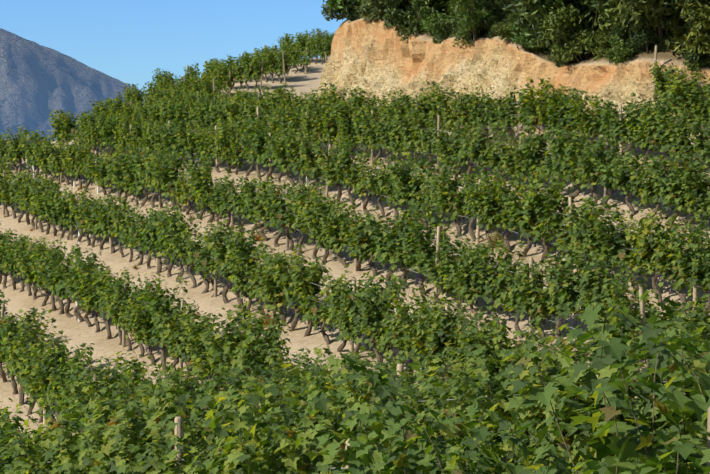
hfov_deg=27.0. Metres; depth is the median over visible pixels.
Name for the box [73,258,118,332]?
grape vine
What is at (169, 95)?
grape vine
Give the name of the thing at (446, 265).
grape vine
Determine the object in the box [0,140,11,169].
grape vine
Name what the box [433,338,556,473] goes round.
grape vine
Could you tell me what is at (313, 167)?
grape vine
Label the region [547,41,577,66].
maquis shrub
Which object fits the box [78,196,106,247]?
grape vine
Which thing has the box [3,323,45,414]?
grape vine
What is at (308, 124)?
grape vine
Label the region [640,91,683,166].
grape vine
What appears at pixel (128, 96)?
grape vine
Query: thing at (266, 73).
grape vine
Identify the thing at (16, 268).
grape vine
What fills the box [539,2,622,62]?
maquis shrub
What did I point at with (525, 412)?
grape vine
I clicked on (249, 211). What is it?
grape vine
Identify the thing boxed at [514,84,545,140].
grape vine
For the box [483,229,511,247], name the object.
dry weed
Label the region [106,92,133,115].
grape vine
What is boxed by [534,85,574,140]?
grape vine
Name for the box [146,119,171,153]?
grape vine
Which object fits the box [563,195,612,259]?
grape vine
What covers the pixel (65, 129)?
grape vine
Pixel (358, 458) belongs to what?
grape vine
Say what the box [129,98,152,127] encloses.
grape vine
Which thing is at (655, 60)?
trellis post
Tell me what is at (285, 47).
grape vine
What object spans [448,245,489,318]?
grape vine
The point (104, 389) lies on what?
grape vine
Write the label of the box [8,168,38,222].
grape vine
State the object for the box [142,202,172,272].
grape vine
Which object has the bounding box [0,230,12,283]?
grape vine
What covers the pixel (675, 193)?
grape vine
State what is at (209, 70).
grape vine
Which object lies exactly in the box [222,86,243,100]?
grape vine
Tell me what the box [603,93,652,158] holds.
grape vine
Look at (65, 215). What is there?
grape vine
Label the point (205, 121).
grape vine
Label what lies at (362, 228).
grape vine
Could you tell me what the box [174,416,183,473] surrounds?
trellis post
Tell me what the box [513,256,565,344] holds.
grape vine
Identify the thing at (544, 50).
maquis shrub
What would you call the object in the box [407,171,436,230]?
grape vine
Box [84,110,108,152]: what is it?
grape vine
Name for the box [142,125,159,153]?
grape vine
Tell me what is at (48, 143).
grape vine
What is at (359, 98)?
grape vine
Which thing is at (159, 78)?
grape vine
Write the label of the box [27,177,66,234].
grape vine
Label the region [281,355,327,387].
grape vine
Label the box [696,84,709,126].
grape vine
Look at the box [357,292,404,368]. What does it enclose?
grape vine
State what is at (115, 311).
grape vine
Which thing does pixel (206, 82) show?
grape vine
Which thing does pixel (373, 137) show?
grape vine
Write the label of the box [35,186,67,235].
grape vine
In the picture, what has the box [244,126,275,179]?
grape vine
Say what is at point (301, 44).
grape vine
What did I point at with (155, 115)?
grape vine
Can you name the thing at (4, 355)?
grape vine
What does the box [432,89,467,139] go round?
grape vine
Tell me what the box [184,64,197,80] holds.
grape vine
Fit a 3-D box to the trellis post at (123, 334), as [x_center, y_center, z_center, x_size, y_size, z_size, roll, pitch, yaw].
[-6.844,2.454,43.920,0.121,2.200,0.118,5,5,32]
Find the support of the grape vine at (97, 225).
on the hillside ground
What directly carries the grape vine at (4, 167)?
on the hillside ground
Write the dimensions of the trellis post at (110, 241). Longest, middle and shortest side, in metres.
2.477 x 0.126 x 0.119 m
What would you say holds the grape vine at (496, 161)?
on the hillside ground
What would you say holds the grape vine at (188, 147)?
on the hillside ground
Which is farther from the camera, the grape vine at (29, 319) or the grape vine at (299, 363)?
the grape vine at (29, 319)
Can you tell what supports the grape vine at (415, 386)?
on the hillside ground
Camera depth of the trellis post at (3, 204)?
68.02 m
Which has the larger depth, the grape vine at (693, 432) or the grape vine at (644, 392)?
the grape vine at (644, 392)
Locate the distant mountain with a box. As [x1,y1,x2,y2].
[0,28,145,144]
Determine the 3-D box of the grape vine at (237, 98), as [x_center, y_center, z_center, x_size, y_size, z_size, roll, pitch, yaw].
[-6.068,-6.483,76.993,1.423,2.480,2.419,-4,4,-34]
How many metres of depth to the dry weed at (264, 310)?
42.23 m
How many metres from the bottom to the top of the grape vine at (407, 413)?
2.257 m
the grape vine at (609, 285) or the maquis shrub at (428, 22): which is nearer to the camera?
the grape vine at (609, 285)
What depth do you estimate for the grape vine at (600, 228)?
39.09 m
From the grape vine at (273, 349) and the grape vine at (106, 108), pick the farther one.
the grape vine at (106, 108)
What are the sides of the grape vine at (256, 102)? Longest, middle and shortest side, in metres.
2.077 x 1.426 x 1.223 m
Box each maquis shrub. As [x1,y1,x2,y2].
[321,0,359,21]
[326,0,359,12]
[342,1,362,22]
[354,0,408,21]
[377,0,404,28]
[382,0,431,40]
[402,0,444,21]
[409,0,452,12]
[418,7,463,36]
[432,17,460,43]
[441,0,500,46]
[472,2,496,36]
[476,0,516,22]
[479,15,509,38]
[490,13,519,43]
[502,0,551,50]
[508,17,543,51]
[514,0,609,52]
[530,0,569,41]
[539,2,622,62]
[539,37,553,56]
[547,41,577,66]
[582,0,645,36]
[587,0,669,35]
[592,39,610,60]
[603,34,650,65]
[604,2,664,61]
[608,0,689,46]
[652,30,678,52]
[661,0,709,39]
[663,0,709,56]
[680,41,709,69]
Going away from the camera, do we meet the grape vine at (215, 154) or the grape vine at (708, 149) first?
the grape vine at (708, 149)
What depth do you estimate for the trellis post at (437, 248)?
40.65 m
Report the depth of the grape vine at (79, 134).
77.72 m
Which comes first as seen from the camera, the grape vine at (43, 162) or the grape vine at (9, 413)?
the grape vine at (9, 413)
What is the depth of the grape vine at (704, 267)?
35.06 m
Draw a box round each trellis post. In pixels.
[0,303,4,325]
[3,170,4,214]
[43,350,47,423]
[70,193,72,240]
[109,197,111,252]
[122,283,126,347]
[156,221,159,271]
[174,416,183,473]
[179,301,183,377]
[214,238,217,296]
[229,70,230,97]
[231,179,233,229]
[250,329,254,370]
[260,60,262,90]
[282,51,285,83]
[285,188,288,248]
[325,144,330,196]
[345,438,349,468]
[349,279,355,353]
[354,213,357,271]
[371,110,373,162]
[392,161,395,219]
[396,364,403,400]
[434,226,440,301]
[437,115,439,174]
[476,179,480,242]
[529,257,533,340]
[537,95,540,134]
[568,197,577,275]
[603,142,608,208]
[619,103,622,156]
[639,289,648,367]
[652,45,657,101]
[693,237,697,311]
[706,407,709,473]
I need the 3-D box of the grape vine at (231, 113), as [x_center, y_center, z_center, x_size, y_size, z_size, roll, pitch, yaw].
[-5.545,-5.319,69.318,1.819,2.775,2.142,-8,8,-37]
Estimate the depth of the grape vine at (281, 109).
65.68 m
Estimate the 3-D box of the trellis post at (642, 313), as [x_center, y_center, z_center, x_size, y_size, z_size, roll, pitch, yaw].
[6.316,2.341,32.186,0.121,2.428,0.118,-6,3,-31]
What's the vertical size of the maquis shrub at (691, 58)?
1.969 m
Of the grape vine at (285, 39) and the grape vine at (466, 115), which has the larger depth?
the grape vine at (285, 39)
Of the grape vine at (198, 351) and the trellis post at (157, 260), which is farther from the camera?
the trellis post at (157, 260)
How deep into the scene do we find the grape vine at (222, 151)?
61.95 m
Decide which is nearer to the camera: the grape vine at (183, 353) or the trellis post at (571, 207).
the grape vine at (183, 353)
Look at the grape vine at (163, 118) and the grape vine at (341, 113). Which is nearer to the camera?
the grape vine at (341, 113)
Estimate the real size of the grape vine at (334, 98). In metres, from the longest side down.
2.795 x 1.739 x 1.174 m
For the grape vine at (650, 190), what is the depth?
42.76 m
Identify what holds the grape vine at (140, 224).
on the hillside ground
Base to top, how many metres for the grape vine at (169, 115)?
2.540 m
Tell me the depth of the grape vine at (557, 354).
29.18 m
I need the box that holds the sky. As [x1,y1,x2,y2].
[0,0,346,93]
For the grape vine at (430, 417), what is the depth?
18.82 m
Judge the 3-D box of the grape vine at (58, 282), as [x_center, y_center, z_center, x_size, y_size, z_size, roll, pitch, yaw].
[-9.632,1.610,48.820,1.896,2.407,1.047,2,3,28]
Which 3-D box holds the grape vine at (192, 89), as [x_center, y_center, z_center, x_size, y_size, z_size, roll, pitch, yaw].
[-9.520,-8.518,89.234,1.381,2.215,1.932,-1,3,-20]
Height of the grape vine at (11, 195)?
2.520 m
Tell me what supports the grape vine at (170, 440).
on the hillside ground
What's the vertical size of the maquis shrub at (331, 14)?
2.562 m
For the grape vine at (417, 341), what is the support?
on the hillside ground
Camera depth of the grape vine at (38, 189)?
63.00 m
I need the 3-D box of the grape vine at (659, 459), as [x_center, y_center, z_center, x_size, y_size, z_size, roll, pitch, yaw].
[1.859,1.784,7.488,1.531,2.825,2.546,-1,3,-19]
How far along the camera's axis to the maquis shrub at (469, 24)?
63.47 m
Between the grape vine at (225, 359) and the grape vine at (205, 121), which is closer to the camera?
the grape vine at (225, 359)
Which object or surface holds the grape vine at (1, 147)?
on the hillside ground
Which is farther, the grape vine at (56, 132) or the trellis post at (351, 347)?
the grape vine at (56, 132)
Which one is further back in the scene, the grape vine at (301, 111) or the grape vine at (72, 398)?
the grape vine at (301, 111)
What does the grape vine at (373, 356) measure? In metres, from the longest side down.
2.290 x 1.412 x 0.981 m
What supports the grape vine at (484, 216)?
on the hillside ground
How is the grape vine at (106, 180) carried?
on the hillside ground
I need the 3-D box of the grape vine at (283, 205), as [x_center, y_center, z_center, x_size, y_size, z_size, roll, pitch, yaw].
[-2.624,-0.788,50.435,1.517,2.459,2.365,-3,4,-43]
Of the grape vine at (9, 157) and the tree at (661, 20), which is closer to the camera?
the tree at (661, 20)
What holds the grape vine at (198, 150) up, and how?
on the hillside ground
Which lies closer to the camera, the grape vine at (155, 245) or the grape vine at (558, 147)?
the grape vine at (558, 147)
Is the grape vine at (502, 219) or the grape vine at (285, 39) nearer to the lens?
the grape vine at (502, 219)
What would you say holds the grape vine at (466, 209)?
on the hillside ground
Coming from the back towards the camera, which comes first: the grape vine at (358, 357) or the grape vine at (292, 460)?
the grape vine at (358, 357)
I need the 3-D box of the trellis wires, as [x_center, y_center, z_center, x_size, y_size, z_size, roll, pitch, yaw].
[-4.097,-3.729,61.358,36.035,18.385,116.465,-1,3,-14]
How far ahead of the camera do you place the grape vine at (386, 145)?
56.82 m
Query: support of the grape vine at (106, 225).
on the hillside ground
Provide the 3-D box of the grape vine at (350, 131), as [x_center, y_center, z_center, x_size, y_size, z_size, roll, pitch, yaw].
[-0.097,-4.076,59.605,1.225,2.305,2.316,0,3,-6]
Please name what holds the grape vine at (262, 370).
on the hillside ground
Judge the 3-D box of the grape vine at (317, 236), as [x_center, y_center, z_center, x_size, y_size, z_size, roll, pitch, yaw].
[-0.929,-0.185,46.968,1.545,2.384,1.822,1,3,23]
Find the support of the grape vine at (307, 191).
on the hillside ground
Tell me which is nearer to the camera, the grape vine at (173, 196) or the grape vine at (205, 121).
the grape vine at (173, 196)
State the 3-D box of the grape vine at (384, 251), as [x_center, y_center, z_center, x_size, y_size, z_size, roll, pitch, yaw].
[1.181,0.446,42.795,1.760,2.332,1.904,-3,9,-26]
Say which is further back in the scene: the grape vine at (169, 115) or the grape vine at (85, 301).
the grape vine at (169, 115)
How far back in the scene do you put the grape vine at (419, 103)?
60.83 m
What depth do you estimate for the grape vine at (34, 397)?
39.60 m
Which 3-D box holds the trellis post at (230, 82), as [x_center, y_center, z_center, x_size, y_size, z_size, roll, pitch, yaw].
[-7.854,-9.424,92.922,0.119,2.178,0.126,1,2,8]
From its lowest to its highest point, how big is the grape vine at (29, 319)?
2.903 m
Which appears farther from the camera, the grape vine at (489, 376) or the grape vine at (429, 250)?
the grape vine at (429, 250)
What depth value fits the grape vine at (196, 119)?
72.67 m
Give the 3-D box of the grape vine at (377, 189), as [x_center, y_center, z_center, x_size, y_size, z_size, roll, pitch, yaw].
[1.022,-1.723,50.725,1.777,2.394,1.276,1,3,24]
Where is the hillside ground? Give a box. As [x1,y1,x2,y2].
[0,2,709,443]
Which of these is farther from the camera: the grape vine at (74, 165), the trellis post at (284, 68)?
the trellis post at (284, 68)
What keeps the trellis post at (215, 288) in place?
on the hillside ground
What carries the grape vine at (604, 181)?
on the hillside ground
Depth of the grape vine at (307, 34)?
116.50 m
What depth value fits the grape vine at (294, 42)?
111.97 m
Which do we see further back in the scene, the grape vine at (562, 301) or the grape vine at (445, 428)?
the grape vine at (562, 301)
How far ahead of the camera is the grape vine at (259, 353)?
34.30 m
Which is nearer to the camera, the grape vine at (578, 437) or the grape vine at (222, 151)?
the grape vine at (578, 437)
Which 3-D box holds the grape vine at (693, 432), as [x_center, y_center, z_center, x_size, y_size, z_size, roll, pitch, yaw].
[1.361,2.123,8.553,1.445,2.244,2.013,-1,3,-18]
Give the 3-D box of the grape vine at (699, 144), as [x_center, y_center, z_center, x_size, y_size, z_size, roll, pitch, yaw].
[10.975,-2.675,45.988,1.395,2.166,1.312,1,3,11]
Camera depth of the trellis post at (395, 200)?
49.95 m
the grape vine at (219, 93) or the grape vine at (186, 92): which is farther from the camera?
the grape vine at (186, 92)
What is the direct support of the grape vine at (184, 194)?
on the hillside ground
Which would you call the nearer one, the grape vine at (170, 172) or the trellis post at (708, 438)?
the trellis post at (708, 438)
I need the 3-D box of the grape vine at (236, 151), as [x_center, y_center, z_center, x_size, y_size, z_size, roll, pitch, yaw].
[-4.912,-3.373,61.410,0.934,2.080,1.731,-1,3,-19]
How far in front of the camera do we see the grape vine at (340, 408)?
21.22 m
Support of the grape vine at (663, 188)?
on the hillside ground
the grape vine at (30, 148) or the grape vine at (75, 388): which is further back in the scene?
the grape vine at (30, 148)
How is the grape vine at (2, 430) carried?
on the hillside ground
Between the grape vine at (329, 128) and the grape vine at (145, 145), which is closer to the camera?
the grape vine at (329, 128)
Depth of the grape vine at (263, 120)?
67.23 m
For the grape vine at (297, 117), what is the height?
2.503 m
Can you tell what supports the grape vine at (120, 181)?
on the hillside ground
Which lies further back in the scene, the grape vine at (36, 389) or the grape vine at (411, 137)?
the grape vine at (411, 137)
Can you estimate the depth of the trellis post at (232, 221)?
53.76 m
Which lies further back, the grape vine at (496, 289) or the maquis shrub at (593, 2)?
the maquis shrub at (593, 2)
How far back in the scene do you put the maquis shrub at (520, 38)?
60.18 m
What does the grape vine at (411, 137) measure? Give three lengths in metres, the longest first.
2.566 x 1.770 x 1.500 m
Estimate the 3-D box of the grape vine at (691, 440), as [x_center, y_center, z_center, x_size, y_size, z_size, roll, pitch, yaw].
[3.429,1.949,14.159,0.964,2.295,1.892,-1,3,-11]
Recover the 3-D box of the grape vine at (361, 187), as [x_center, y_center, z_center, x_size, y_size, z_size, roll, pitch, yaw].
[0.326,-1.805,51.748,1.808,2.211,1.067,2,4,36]
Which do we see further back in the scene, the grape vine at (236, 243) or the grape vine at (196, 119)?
the grape vine at (196, 119)
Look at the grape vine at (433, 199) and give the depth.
47.27 m
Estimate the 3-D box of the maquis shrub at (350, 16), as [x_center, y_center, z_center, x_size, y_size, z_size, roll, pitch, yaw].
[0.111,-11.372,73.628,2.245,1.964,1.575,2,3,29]
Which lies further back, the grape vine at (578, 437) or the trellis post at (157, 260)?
the trellis post at (157, 260)
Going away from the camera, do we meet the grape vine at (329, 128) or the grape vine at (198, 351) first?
the grape vine at (198, 351)
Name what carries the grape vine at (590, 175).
on the hillside ground
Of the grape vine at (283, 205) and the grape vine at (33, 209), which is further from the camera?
the grape vine at (33, 209)
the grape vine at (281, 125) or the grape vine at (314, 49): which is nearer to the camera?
the grape vine at (281, 125)
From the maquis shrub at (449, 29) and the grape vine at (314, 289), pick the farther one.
the maquis shrub at (449, 29)
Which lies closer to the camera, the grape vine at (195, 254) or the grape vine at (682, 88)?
the grape vine at (195, 254)
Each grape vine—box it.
[0,131,11,167]
[0,135,25,172]
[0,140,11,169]
[0,154,13,189]
[0,168,35,218]
[0,175,11,216]
[0,228,16,288]
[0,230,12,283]
[0,234,18,290]
[0,290,10,316]
[0,306,11,382]
[0,307,56,405]
[0,313,40,394]
[0,398,28,437]
[0,399,107,473]
[0,407,27,473]
[0,419,87,473]
[0,424,48,473]
[0,433,31,473]
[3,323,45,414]
[4,231,39,292]
[5,125,29,171]
[6,401,112,473]
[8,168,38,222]
[8,235,44,295]
[10,239,50,299]
[13,168,46,224]
[14,346,81,421]
[16,171,51,228]
[18,142,37,174]
[19,129,53,177]
[20,335,58,422]
[24,241,66,305]
[25,330,94,427]
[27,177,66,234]
[27,237,69,310]
[30,176,60,232]
[31,137,61,180]
[33,138,56,178]
[33,239,74,314]
[34,249,72,317]
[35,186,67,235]
[39,188,65,238]
[45,135,85,184]
[46,141,64,181]
[46,244,101,321]
[49,108,76,143]
[49,392,152,473]
[50,347,118,431]
[50,361,86,435]
[51,110,79,145]
[53,186,83,239]
[59,140,82,185]
[61,262,105,326]
[61,369,122,431]
[63,141,92,186]
[64,185,101,242]
[66,110,85,142]
[67,376,115,422]
[68,375,205,473]
[69,142,101,189]
[73,112,85,147]
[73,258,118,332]
[77,196,107,249]
[77,350,157,408]
[78,112,97,144]
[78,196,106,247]
[78,199,97,245]
[83,150,116,195]
[83,151,109,192]
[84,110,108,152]
[84,265,131,338]
[87,120,107,154]
[89,98,108,118]
[91,157,115,195]
[91,192,128,253]
[94,109,127,153]
[96,366,155,420]
[97,94,126,120]
[97,269,141,344]
[98,115,129,154]
[103,146,138,203]
[103,282,145,351]
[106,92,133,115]
[106,388,230,473]
[107,144,137,201]
[108,198,137,257]
[112,111,131,151]
[118,100,134,128]
[119,127,141,152]
[119,152,148,204]
[119,204,143,261]
[120,100,140,127]
[120,295,161,357]
[120,373,156,443]
[122,287,176,364]
[123,86,133,104]
[124,83,144,108]
[125,206,168,268]
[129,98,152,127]
[129,209,149,265]
[130,112,153,152]
[130,145,166,206]
[131,377,170,436]
[132,272,189,369]
[133,410,244,473]
[136,100,155,125]
[136,356,207,431]
[137,120,156,154]
[139,99,159,127]
[139,143,175,207]
[142,85,169,107]
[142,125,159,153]
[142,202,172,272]
[143,81,162,108]
[143,147,168,207]
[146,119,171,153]
[147,97,171,129]
[149,82,180,103]
[150,147,193,210]
[150,298,199,373]
[151,68,166,93]
[152,207,194,277]
[152,303,213,377]
[155,95,187,124]
[156,205,202,281]
[158,87,180,111]
[158,126,178,156]
[158,353,237,428]
[159,69,177,90]
[159,116,193,167]
[160,98,191,126]
[163,78,185,93]
[164,174,194,214]
[164,433,295,473]
[166,172,190,211]
[166,222,213,287]
[171,120,201,166]
[173,86,195,102]
[173,91,193,117]
[173,312,220,386]
[174,101,199,131]
[175,75,192,97]
[178,154,215,217]
[178,321,242,390]
[180,381,220,455]
[182,80,194,95]
[183,401,298,473]
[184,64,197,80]
[184,161,232,222]
[185,79,205,94]
[185,92,200,127]
[186,66,201,82]
[186,222,222,293]
[187,127,214,167]
[188,106,204,138]
[189,71,214,97]
[194,59,218,83]
[194,125,214,168]
[195,94,219,135]
[196,89,228,102]
[197,231,231,296]
[199,177,235,225]
[201,79,224,99]
[201,101,222,131]
[201,118,235,172]
[201,323,254,395]
[202,58,220,92]
[203,181,236,225]
[203,383,263,447]
[204,219,260,303]
[205,363,334,473]
[209,94,238,130]
[209,116,244,173]
[209,372,263,409]
[210,59,227,96]
[211,301,280,388]
[214,63,238,95]
[214,92,226,106]
[219,56,239,89]
[220,94,253,140]
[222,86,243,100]
[222,228,269,308]
[223,174,257,232]
[223,307,290,386]
[224,131,246,174]
[224,396,419,473]
[225,89,256,114]
[225,241,266,308]
[226,359,307,439]
[232,58,243,89]
[235,96,262,133]
[237,113,276,177]
[237,244,286,316]
[238,51,251,78]
[238,123,271,175]
[238,174,272,235]
[238,370,320,440]
[239,88,262,111]
[240,52,256,89]
[242,48,262,81]
[242,176,286,240]
[244,48,270,88]
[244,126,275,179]
[245,108,273,137]
[247,101,275,128]
[249,251,297,324]
[250,95,264,113]
[250,339,313,388]
[253,85,293,125]
[256,178,307,246]
[257,46,275,81]
[261,94,274,116]
[262,244,326,330]
[263,46,280,82]
[263,100,295,137]
[263,130,285,182]
[264,344,330,391]
[266,83,295,120]
[268,123,302,184]
[269,185,309,250]
[272,102,302,133]
[272,105,309,147]
[272,356,309,391]
[274,49,291,83]
[277,33,294,49]
[277,41,292,72]
[278,129,316,189]
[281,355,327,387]
[282,35,303,52]
[283,257,331,336]
[283,363,371,472]
[284,89,308,127]
[285,180,325,253]
[285,372,350,463]
[287,42,309,73]
[289,182,340,258]
[294,32,310,56]
[296,85,330,118]
[296,136,335,189]
[297,49,315,73]
[299,30,313,38]
[299,104,325,142]
[300,93,315,121]
[301,107,333,148]
[302,36,314,62]
[302,194,346,262]
[303,274,339,344]
[306,33,323,63]
[308,92,336,115]
[308,346,403,449]
[309,355,474,473]
[310,28,327,57]
[312,136,359,203]
[313,37,331,63]
[315,98,341,146]
[317,199,355,267]
[317,348,375,388]
[319,82,347,119]
[321,30,333,56]
[323,274,359,351]
[323,275,383,354]
[327,142,372,205]
[333,99,363,153]
[337,108,360,159]
[338,154,375,212]
[340,92,362,122]
[340,203,377,270]
[340,264,407,364]
[340,351,388,394]
[345,86,370,113]
[345,363,433,456]
[351,106,385,161]
[353,213,387,276]
[356,105,405,161]
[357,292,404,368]
[359,152,404,217]
[363,211,417,281]
[364,92,385,116]
[364,347,427,410]
[369,109,411,165]
[369,372,459,451]
[373,402,573,473]
[374,157,413,220]
[378,93,406,119]
[380,206,434,289]
[384,151,434,217]
[384,278,453,372]
[386,87,419,123]
[388,111,414,165]
[394,107,430,162]
[396,291,463,377]
[397,199,466,296]
[401,94,427,123]
[404,365,438,405]
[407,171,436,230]
[409,291,486,388]
[411,92,447,133]
[411,348,493,473]
[414,235,471,303]
[415,111,448,168]
[415,354,486,405]
[420,81,453,127]
[422,154,467,229]
[429,404,582,473]
[430,123,467,172]
[431,165,480,237]
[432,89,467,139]
[433,132,467,177]
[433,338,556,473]
[438,117,479,181]
[439,238,484,310]
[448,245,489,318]
[449,313,521,378]
[454,84,484,138]
[454,166,500,241]
[456,304,542,396]
[458,119,507,183]
[460,177,503,245]
[463,87,504,139]
[468,421,706,473]
[469,234,526,327]
[479,134,525,186]
[481,93,517,141]
[483,166,546,252]
[491,89,524,144]
[492,324,572,391]
[492,326,591,472]
[494,132,548,192]
[498,258,547,338]
[500,185,558,257]
[502,160,577,263]
[507,303,656,472]
[510,303,709,473]
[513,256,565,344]
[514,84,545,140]
[519,125,554,191]
[522,78,566,142]
[528,335,587,398]
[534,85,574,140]
[536,243,595,347]
[540,125,581,186]
[543,199,604,272]
[556,86,589,136]
[557,129,597,202]
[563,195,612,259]
[569,91,611,143]
[571,134,615,202]
[572,246,625,358]
[576,312,709,468]
[577,196,652,278]
[584,265,647,344]
[586,136,636,209]
[594,145,662,215]
[595,100,628,151]
[601,274,672,380]
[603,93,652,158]
[611,218,667,298]
[619,200,697,302]
[627,149,682,218]
[630,99,664,162]
[639,291,709,389]
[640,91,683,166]
[646,152,701,227]
[648,60,690,107]
[651,299,704,390]
[653,220,708,307]
[655,63,707,118]
[657,146,709,230]
[657,330,709,468]
[658,107,698,164]
[669,219,709,315]
[673,294,709,372]
[681,289,709,351]
[684,76,709,136]
[684,167,709,226]
[686,117,709,175]
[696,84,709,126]
[697,233,709,299]
[699,352,709,473]
[703,141,709,164]
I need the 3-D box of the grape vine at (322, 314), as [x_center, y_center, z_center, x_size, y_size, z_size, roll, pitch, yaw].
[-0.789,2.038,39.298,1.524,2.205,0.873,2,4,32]
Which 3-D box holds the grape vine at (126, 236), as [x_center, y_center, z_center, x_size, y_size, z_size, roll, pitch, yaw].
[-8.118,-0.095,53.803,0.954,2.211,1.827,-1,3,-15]
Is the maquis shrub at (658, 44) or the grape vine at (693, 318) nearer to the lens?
the grape vine at (693, 318)
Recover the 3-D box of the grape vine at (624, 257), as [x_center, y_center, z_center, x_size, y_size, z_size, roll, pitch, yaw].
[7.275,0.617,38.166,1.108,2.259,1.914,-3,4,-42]
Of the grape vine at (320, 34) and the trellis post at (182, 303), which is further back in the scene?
the grape vine at (320, 34)
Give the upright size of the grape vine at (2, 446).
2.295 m
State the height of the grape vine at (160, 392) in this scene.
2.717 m
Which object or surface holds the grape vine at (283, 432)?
on the hillside ground
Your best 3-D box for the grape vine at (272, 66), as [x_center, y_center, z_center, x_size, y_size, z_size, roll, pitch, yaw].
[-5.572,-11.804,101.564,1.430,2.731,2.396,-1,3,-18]
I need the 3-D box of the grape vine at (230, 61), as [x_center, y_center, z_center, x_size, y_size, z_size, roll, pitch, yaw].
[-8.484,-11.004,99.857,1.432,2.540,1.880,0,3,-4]
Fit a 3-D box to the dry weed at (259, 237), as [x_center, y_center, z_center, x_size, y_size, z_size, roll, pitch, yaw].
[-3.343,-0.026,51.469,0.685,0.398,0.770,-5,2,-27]
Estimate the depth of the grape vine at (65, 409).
36.68 m
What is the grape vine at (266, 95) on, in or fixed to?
on the hillside ground
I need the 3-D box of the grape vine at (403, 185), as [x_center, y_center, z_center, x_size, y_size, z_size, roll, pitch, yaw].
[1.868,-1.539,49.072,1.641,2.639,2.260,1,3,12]
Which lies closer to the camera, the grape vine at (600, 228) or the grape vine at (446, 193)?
the grape vine at (600, 228)
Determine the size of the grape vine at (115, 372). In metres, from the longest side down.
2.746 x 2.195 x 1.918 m
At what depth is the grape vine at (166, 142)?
67.63 m
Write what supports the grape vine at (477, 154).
on the hillside ground
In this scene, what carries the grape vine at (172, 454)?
on the hillside ground
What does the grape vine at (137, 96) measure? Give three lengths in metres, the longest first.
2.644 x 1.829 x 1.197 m
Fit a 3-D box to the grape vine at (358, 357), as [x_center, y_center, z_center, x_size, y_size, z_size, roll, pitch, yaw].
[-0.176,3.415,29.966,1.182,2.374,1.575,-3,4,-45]
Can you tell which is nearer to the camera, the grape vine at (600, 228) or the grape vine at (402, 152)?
the grape vine at (600, 228)
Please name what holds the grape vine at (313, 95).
on the hillside ground
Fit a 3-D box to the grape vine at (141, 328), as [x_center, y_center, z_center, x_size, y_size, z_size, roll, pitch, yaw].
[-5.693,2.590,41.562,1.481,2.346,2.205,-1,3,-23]
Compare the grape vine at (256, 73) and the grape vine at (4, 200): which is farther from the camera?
the grape vine at (256, 73)
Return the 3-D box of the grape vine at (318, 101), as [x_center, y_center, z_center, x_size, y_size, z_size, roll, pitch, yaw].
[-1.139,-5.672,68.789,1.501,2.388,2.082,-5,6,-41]
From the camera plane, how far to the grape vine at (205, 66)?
95.28 m
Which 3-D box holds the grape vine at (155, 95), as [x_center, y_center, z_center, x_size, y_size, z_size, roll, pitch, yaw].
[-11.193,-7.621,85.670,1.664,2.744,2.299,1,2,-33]
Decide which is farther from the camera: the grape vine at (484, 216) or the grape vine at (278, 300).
the grape vine at (484, 216)
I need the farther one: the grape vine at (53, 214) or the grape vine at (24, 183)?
the grape vine at (24, 183)
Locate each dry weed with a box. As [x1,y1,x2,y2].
[255,234,263,240]
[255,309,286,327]
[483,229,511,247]
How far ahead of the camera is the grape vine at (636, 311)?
32.42 m
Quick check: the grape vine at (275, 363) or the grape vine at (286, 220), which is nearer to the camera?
the grape vine at (275, 363)
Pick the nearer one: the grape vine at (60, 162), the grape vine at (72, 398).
the grape vine at (72, 398)
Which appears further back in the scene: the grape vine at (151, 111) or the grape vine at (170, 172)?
the grape vine at (151, 111)
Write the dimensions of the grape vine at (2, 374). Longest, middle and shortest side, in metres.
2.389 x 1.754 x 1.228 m
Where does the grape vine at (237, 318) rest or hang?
on the hillside ground
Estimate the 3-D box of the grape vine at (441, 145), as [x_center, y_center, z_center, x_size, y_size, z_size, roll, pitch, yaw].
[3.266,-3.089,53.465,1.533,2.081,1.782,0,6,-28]
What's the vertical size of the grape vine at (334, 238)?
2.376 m
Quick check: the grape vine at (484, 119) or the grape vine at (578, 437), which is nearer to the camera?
the grape vine at (578, 437)
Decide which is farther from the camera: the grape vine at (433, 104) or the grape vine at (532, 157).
the grape vine at (433, 104)
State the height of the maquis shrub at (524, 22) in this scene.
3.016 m
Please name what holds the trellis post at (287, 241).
on the hillside ground
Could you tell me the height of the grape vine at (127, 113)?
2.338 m
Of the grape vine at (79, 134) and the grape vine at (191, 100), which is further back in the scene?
the grape vine at (191, 100)
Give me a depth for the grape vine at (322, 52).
108.52 m
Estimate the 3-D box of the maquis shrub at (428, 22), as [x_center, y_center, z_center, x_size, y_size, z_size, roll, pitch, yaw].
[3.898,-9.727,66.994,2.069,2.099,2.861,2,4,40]
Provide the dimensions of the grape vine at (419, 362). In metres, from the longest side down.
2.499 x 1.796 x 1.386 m
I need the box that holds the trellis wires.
[0,39,706,473]
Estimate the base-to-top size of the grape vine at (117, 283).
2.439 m
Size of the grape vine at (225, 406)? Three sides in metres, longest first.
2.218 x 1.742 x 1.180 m
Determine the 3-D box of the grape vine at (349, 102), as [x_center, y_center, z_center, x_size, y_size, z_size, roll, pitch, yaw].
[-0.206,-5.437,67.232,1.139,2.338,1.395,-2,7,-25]
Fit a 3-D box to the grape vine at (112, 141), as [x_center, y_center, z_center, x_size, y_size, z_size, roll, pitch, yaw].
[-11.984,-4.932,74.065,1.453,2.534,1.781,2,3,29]
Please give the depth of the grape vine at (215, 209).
54.66 m
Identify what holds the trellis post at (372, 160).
on the hillside ground
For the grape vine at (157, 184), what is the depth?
59.73 m
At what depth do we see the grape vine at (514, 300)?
36.94 m
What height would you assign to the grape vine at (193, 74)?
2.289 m
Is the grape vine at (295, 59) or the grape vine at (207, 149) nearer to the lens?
the grape vine at (207, 149)
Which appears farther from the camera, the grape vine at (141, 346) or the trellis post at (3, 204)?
the trellis post at (3, 204)
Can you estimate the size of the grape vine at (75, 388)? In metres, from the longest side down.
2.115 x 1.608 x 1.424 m
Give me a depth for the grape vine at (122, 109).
81.26 m

